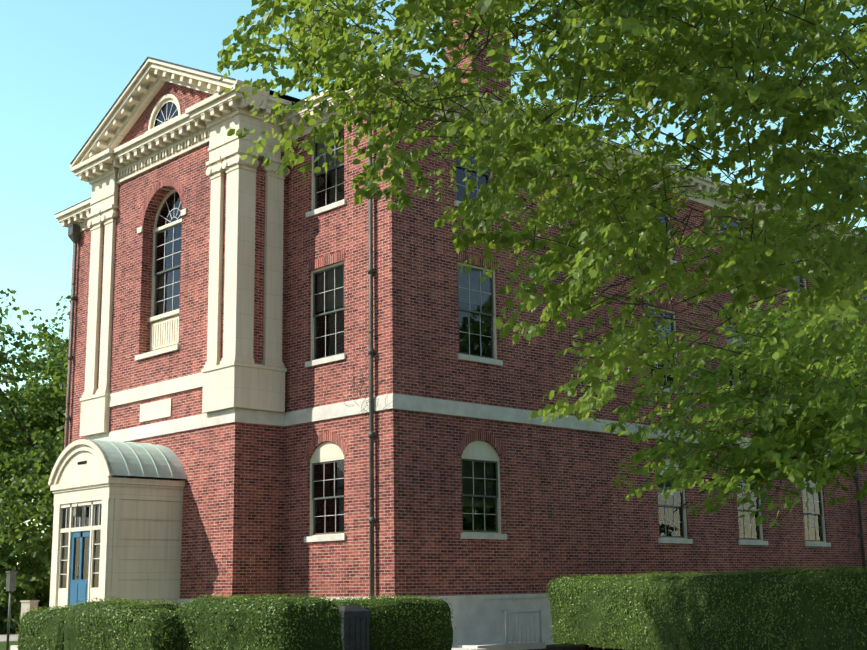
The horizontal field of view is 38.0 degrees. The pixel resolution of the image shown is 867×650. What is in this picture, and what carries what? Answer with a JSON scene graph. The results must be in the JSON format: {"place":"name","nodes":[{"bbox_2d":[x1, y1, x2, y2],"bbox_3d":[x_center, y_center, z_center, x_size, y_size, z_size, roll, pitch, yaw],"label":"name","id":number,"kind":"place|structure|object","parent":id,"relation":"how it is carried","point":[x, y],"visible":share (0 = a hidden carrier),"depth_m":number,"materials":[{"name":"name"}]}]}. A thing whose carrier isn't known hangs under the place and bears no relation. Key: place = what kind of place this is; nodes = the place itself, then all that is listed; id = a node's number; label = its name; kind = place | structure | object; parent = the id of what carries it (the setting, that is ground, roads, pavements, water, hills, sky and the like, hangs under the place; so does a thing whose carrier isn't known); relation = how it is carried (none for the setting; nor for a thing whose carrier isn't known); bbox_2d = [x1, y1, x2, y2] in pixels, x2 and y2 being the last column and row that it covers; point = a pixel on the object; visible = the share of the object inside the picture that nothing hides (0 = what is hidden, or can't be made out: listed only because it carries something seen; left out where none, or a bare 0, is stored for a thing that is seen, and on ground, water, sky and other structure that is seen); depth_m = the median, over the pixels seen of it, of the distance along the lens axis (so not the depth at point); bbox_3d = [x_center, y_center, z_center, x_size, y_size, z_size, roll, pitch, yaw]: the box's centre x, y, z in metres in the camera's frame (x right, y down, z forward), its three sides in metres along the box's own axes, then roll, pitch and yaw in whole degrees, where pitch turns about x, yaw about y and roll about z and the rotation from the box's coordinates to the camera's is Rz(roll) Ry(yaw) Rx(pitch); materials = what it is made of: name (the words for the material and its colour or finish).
{"place":"outdoors","nodes":[
{"label":"outdoors","id":0,"kind":"place"},
{"bbox_2d":[20,600,39,617],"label":"gate pillar","id":1,"kind":"structure","parent":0,"point":[29,604],"depth_m":40.32,"materials":[{"name":"stone"}]},
{"bbox_2d":[0,595,622,649],"bbox_3d":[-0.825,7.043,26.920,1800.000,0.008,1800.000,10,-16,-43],"label":"ground","id":2,"kind":"structure","parent":0,"point":[13,636],"depth_m":30.17,"materials":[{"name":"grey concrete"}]},
{"bbox_2d":[6,571,16,649],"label":"sign post","id":3,"kind":"object","parent":2,"relation":"on","point":[11,582],"visible":1,"depth_m":31.74,"materials":[{"name":"metal"}]},
{"bbox_2d":[0,454,28,541],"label":"tree","id":4,"kind":"object","parent":2,"relation":"on","point":[18,500],"visible":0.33,"depth_m":49.47,"materials":[{"name":"green plant"}]},
{"bbox_2d":[0,426,64,632],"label":"tree","id":5,"kind":"object","parent":2,"relation":"on","point":[32,568],"visible":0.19,"depth_m":45.41,"materials":[{"name":"green plant"}]},
{"bbox_2d":[0,288,64,528],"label":"tree","id":6,"kind":"object","parent":2,"relation":"on","point":[5,415],"visible":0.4,"depth_m":60.13,"materials":[{"name":"green plant"}]},
{"bbox_2d":[4,342,65,514],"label":"tree","id":7,"kind":"object","parent":2,"relation":"on","point":[36,410],"visible":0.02,"depth_m":73.52,"materials":[{"name":"green plant"}]},
{"bbox_2d":[0,295,70,562],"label":"tree","id":8,"kind":"object","parent":2,"relation":"on","point":[55,368],"visible":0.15,"depth_m":58.39,"materials":[{"name":"green plant"}]},
{"bbox_2d":[15,603,80,649],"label":"hedge","id":9,"kind":"object","parent":2,"relation":"on","point":[42,629],"visible":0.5,"depth_m":24.31,"materials":[{"name":"green plant"}]},
{"bbox_2d":[60,597,184,649],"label":"hedge","id":10,"kind":"object","parent":2,"relation":"on","point":[99,625],"visible":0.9,"depth_m":22.14,"materials":[{"name":"green plant"}]},
{"bbox_2d":[123,608,184,649],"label":"hedge","id":11,"kind":"object","parent":2,"relation":"on","point":[158,630],"visible":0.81,"depth_m":20.87,"materials":[{"name":"green plant"}]},
{"bbox_2d":[173,592,345,649],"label":"hedge","id":12,"kind":"object","parent":2,"relation":"on","point":[265,622],"visible":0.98,"depth_m":20.39,"materials":[{"name":"green plant"}]},
{"bbox_2d":[337,606,370,649],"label":"trash bin","id":13,"kind":"object","parent":2,"relation":"on","point":[355,625],"visible":0.58,"depth_m":23.01,"materials":[{"name":"metal"}]},
{"bbox_2d":[323,594,456,649],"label":"hedge","id":14,"kind":"object","parent":2,"relation":"on","point":[414,622],"visible":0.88,"depth_m":24.24,"materials":[{"name":"green plant"}]},
{"bbox_2d":[216,0,866,439],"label":"elm tree","id":15,"kind":"object","parent":2,"relation":"on","point":[716,52],"visible":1,"depth_m":8.90,"materials":[{"name":"green plant"}]},
{"bbox_2d":[546,564,866,649],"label":"long hedge","id":16,"kind":"object","parent":2,"relation":"on","point":[800,609],"visible":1,"depth_m":21.78,"materials":[{"name":"green plant"}]},
{"bbox_2d":[601,207,866,527],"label":"beech tree","id":17,"kind":"object","parent":2,"relation":"on","point":[781,440],"visible":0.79,"depth_m":18.01,"materials":[{"name":"green plant"}]},
{"bbox_2d":[0,0,866,594],"label":"sky","id":18,"kind":"structure","parent":0,"point":[64,64],"materials":[{"name":"blue"}]},
{"bbox_2d":[10,2,866,649],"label":"building","id":19,"kind":"structure","parent":0,"point":[296,382],"depth_m":30.84,"materials":[{"name":"brick"}]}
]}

